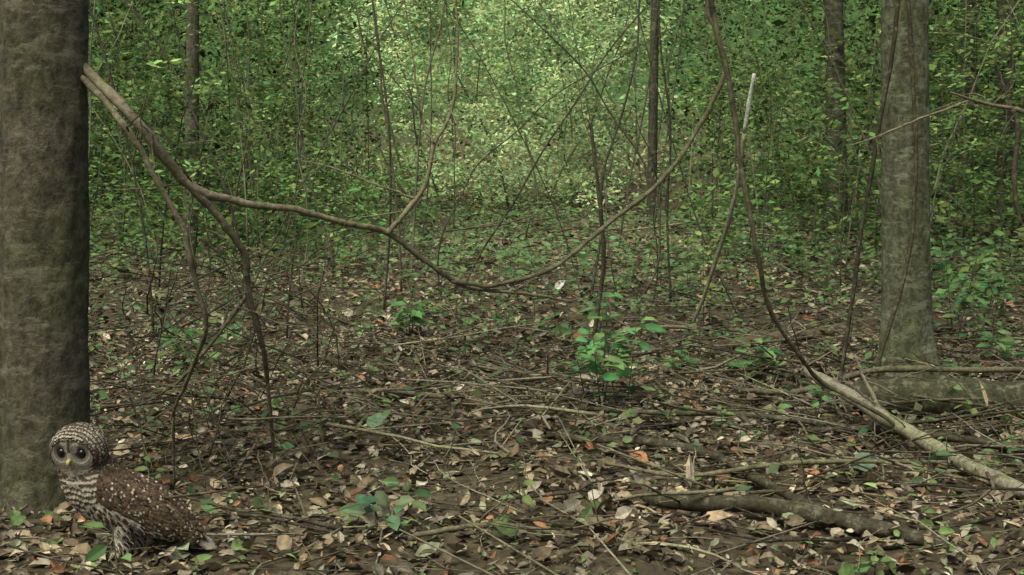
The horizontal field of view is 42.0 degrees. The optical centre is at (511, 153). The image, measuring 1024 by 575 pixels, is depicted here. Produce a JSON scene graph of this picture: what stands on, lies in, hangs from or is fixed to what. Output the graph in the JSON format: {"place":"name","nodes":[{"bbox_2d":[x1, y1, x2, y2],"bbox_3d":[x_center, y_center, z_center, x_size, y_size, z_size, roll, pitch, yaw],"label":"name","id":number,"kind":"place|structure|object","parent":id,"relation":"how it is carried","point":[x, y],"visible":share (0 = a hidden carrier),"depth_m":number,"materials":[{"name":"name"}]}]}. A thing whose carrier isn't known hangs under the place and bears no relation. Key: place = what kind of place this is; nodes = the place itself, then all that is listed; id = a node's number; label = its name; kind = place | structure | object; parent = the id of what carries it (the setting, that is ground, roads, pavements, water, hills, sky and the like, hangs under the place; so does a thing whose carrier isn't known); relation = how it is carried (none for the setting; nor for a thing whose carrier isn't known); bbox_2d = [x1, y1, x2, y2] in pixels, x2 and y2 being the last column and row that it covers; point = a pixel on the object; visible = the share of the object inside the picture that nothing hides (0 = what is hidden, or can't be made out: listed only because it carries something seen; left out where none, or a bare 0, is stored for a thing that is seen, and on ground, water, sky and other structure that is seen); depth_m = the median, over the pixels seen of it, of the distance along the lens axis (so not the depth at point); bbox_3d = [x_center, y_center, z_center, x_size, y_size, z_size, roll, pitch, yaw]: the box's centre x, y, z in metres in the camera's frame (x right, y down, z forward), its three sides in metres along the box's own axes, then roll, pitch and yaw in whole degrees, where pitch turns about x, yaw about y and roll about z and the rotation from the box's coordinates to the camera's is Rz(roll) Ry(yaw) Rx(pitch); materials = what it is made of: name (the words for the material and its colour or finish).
{"place":"outdoors","nodes":[
{"label":"outdoors","id":0,"kind":"place"},
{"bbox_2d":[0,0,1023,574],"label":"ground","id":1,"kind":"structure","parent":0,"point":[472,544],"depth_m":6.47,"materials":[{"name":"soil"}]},
{"bbox_2d":[0,0,90,518],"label":"tree","id":2,"kind":"object","parent":1,"relation":"on","point":[44,262],"visible":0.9,"depth_m":4.47,"materials":[{"name":"brown plant"}]},
{"bbox_2d":[80,0,573,484],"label":"hanging branch","id":3,"kind":"object","parent":2,"relation":"attached to","point":[99,87],"visible":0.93,"depth_m":4.72,"materials":[{"name":"brown plant"}]},
{"bbox_2d":[450,0,726,288],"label":"climbing vine","id":4,"kind":"object","parent":3,"relation":"attached to","point":[643,196],"visible":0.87,"depth_m":5.63,"materials":[{"name":"brown plant"}]},
{"bbox_2d":[49,422,216,560],"bbox_3d":[-1.109,0.982,3.920,0.474,0.407,0.174,0,0,-15],"label":"barred owl","id":5,"kind":"object","parent":1,"relation":"on","point":[98,483],"visible":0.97,"depth_m":3.84,"materials":[{"name":"brown"}]},
{"bbox_2d":[181,0,198,250],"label":"background tree","id":6,"kind":"object","parent":1,"relation":"on","point":[191,41],"visible":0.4,"depth_m":16.93,"materials":[{"name":"brown plant"}]},
{"bbox_2d":[158,323,241,369],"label":"green seedling","id":7,"kind":"object","parent":1,"relation":"on","point":[188,332],"visible":0.63,"depth_m":7.22,"materials":[{"name":"green plant"}]},
{"bbox_2d":[89,129,477,502],"bbox_3d":[-1.104,0.556,5.120,1.937,1.332,1.626,0,0,0],"label":"dead twig tangle","id":8,"kind":"object","parent":1,"relation":"on","point":[220,376],"visible":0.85,"depth_m":5.07,"materials":[{"name":"brown wood"}]},
{"bbox_2d":[339,491,414,538],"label":"green seedling","id":9,"kind":"object","parent":1,"relation":"on","point":[379,498],"visible":0.98,"depth_m":4.15,"materials":[{"name":"green plant"}]},
{"bbox_2d":[251,355,555,412],"bbox_3d":[-0.476,1.071,6.366,1.494,0.220,0.373,0,0,14],"label":"fallen branch","id":10,"kind":"object","parent":1,"relation":"on","point":[409,393],"visible":0.56,"depth_m":6.39,"materials":[{"name":"wood"}]},
{"bbox_2d":[381,477,432,516],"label":"green seedling","id":11,"kind":"object","parent":1,"relation":"on","point":[394,482],"visible":0.87,"depth_m":4.34,"materials":[{"name":"green plant"}]},
{"bbox_2d":[390,295,435,336],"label":"green seedling","id":12,"kind":"object","parent":1,"relation":"on","point":[415,315],"visible":0.86,"depth_m":8.55,"materials":[{"name":"green plant"}]},
{"bbox_2d":[261,0,685,216],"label":"shrub stems","id":13,"kind":"object","parent":1,"relation":"on","point":[534,175],"visible":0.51,"depth_m":30.02,"materials":[{"name":"brown plant"}]},
{"bbox_2d":[301,0,718,214],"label":"sunlit shrubs","id":14,"kind":"object","parent":1,"relation":"on","point":[520,34],"visible":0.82,"depth_m":30.24,"materials":[{"name":"green plant"}]},
{"bbox_2d":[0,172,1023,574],"bbox_3d":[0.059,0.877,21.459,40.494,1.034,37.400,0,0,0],"label":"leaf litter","id":15,"kind":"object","parent":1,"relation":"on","point":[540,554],"visible":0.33,"depth_m":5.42,"materials":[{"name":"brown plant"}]},
{"bbox_2d":[728,329,785,380],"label":"green seedling","id":16,"kind":"object","parent":15,"relation":"on","point":[773,351],"visible":0.81,"depth_m":6.87,"materials":[{"name":"green plant"}]},
{"bbox_2d":[0,157,1023,574],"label":"fallen twigs","id":17,"kind":"object","parent":1,"relation":"on","point":[712,367],"depth_m":5.85,"materials":[{"name":"brown wood"}]},
{"bbox_2d":[408,480,666,556],"bbox_3d":[0.088,1.109,4.160,0.825,0.181,0.312,0,0,14],"label":"fallen branch","id":18,"kind":"object","parent":1,"relation":"on","point":[479,523],"visible":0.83,"depth_m":4.10,"materials":[{"name":"wood"}]},
{"bbox_2d":[83,163,1023,574],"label":"ground cover plants","id":19,"kind":"object","parent":1,"relation":"on","point":[97,551],"visible":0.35,"depth_m":11.59,"materials":[{"name":"green plant"}]},
{"bbox_2d":[88,0,1023,304],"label":"understory foliage","id":20,"kind":"object","parent":1,"relation":"on","point":[798,182],"visible":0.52,"depth_m":16.66,"materials":[{"name":"green plant"}]},
{"bbox_2d":[88,0,1023,228],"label":"distant forest foliage","id":21,"kind":"object","parent":1,"relation":"on","point":[102,13],"visible":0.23,"depth_m":39.16,"materials":[{"name":"green plant"}]},
{"bbox_2d":[88,0,1023,309],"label":"understory saplings","id":22,"kind":"object","parent":1,"relation":"on","point":[712,166],"visible":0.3,"depth_m":16.58,"materials":[{"name":"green plant"}]},
{"bbox_2d":[89,0,1023,335],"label":"bare saplings","id":23,"kind":"object","parent":1,"relation":"on","point":[603,176],"visible":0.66,"depth_m":11.42,"materials":[{"name":"brown plant"}]},
{"bbox_2d":[165,280,987,527],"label":"fallen leaves","id":24,"kind":"object","parent":1,"relation":"on","point":[622,512],"visible":0.81,"depth_m":4.55,"materials":[{"name":"brown plant"}]},
{"bbox_2d":[554,121,611,340],"bbox_3d":[0.484,0.512,8.080,0.237,1.421,0.494,0,0,39],"label":"dead snag","id":25,"kind":"object","parent":1,"relation":"on","point":[603,255],"visible":0.91,"depth_m":8.02,"materials":[{"name":"brown wood"}]},
{"bbox_2d":[549,286,666,406],"bbox_3d":[0.417,0.913,6.329,0.552,0.561,0.494,0,0,-33],"label":"green seedling","id":26,"kind":"object","parent":1,"relation":"on","point":[593,366],"visible":0.94,"depth_m":6.27,"materials":[{"name":"green plant"}]},
{"bbox_2d":[646,0,658,224],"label":"background tree","id":27,"kind":"object","parent":1,"relation":"on","point":[653,120],"visible":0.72,"depth_m":21.94,"materials":[{"name":"brown plant"}]},
{"bbox_2d":[661,341,700,374],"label":"green seedling","id":28,"kind":"object","parent":1,"relation":"on","point":[693,360],"visible":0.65,"depth_m":7.18,"materials":[{"name":"green plant"}]},
{"bbox_2d":[606,325,770,334],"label":"fallen branch","id":29,"kind":"object","parent":1,"relation":"on","point":[669,327],"visible":0.33,"depth_m":8.62,"materials":[{"name":"brown wood"}]},
{"bbox_2d":[566,362,846,431],"bbox_3d":[0.824,1.068,5.840,1.234,0.264,0.317,0,0,10],"label":"fallen branch","id":30,"kind":"object","parent":1,"relation":"on","point":[652,411],"visible":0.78,"depth_m":5.81,"materials":[{"name":"wood"}]},
{"bbox_2d":[688,231,725,324],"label":"green seedling","id":31,"kind":"object","parent":1,"relation":"on","point":[713,285],"visible":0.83,"depth_m":8.83,"materials":[{"name":"green plant"}]},
{"bbox_2d":[554,386,863,534],"bbox_3d":[0.768,1.082,4.948,0.617,0.253,1.645,0,0,-41],"label":"fallen branch","id":32,"kind":"object","parent":1,"relation":"on","point":[759,480],"visible":0.77,"depth_m":5.12,"materials":[{"name":"wood"}]},
{"bbox_2d":[685,73,755,337],"bbox_3d":[1.295,0.380,8.355,0.066,1.724,0.799,0,0,-22],"label":"leaning dead stick","id":33,"kind":"object","parent":1,"relation":"on","point":[733,201],"visible":0.91,"depth_m":8.21,"materials":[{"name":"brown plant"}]},
{"bbox_2d":[704,327,834,354],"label":"fallen branch","id":34,"kind":"object","parent":1,"relation":"on","point":[826,332],"visible":0.39,"depth_m":8.02,"materials":[{"name":"wood"}]},
{"bbox_2d":[642,430,949,550],"bbox_3d":[0.793,1.056,4.191,1.075,0.326,0.523,0,0,37],"label":"fallen branch","id":35,"kind":"object","parent":1,"relation":"on","point":[702,504],"visible":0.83,"depth_m":4.31,"materials":[{"name":"wood"}]},
{"bbox_2d":[604,425,991,492],"bbox_3d":[1.073,1.097,4.851,1.455,0.234,0.356,0,0,0],"label":"fallen branch","id":36,"kind":"object","parent":1,"relation":"on","point":[838,462],"visible":0.8,"depth_m":4.79,"materials":[{"name":"wood"}]},
{"bbox_2d":[708,0,908,453],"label":"climbing vine","id":37,"kind":"object","parent":1,"relation":"on","point":[797,352],"visible":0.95,"depth_m":5.00,"materials":[{"name":"brown plant"}]},
{"bbox_2d":[824,0,848,239],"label":"background tree","id":38,"kind":"object","parent":1,"relation":"on","point":[834,13],"visible":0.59,"depth_m":16.89,"materials":[{"name":"brown plant"}]},
{"bbox_2d":[834,0,900,410],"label":"climbing vine","id":39,"kind":"object","parent":1,"relation":"on","point":[872,168],"visible":0.89,"depth_m":6.20,"materials":[{"name":"brown plant"}]},
{"bbox_2d":[722,337,1023,397],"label":"fallen branch","id":40,"kind":"object","parent":1,"relation":"on","point":[900,369],"visible":0.83,"depth_m":6.54,"materials":[{"name":"wood"}]},
{"bbox_2d":[759,369,1023,452],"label":"fallen branch","id":41,"kind":"object","parent":1,"relation":"on","point":[963,439],"visible":0.63,"depth_m":5.36,"materials":[{"name":"wood"}]},
{"bbox_2d":[872,0,918,378],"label":"climbing vine","id":42,"kind":"object","parent":1,"relation":"on","point":[913,215],"visible":0.85,"depth_m":6.87,"materials":[{"name":"brown plant"}]},
{"bbox_2d":[868,0,947,379],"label":"tree","id":43,"kind":"object","parent":1,"relation":"on","point":[912,329],"visible":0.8,"depth_m":6.99,"materials":[{"name":"brown plant"}]},
{"bbox_2d":[849,46,1023,225],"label":"overhanging branch","id":44,"kind":"object","parent":43,"relation":"attached to","point":[1017,123],"visible":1,"depth_m":5.99,"materials":[{"name":"brown plant"}]},
{"bbox_2d":[850,375,1023,419],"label":"fallen log","id":45,"kind":"object","parent":1,"relation":"on","point":[904,387],"visible":0.52,"depth_m":6.03,"materials":[{"name":"wood"}]},
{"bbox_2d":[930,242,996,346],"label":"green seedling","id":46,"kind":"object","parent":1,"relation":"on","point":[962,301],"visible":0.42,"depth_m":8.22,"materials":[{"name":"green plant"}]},
{"bbox_2d":[959,0,977,179],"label":"background tree","id":47,"kind":"object","parent":1,"relation":"on","point":[969,9],"visible":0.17,"depth_m":23.87,"materials":[{"name":"brown plant"}]},
{"bbox_2d":[931,237,1015,332],"bbox_3d":[2.998,0.863,8.456,1.279,0.678,0.416,0,0,35],"label":"green seedling","id":48,"kind":"object","parent":1,"relation":"on","point":[995,290],"visible":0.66,"depth_m":8.49,"materials":[{"name":"green plant"}]},
{"bbox_2d":[975,326,1023,366],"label":"green seedling","id":49,"kind":"object","parent":1,"relation":"on","point":[1008,341],"visible":0.89,"depth_m":7.22,"materials":[{"name":"green plant"}]},
{"bbox_2d":[979,441,1023,466],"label":"green seedling","id":50,"kind":"object","parent":1,"relation":"on","point":[995,459],"visible":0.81,"depth_m":4.92,"materials":[{"name":"green plant"}]},
{"bbox_2d":[991,0,1015,219],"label":"background tree","id":51,"kind":"object","parent":1,"relation":"on","point":[1004,74],"visible":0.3,"depth_m":17.10,"materials":[{"name":"brown plant"}]}
]}

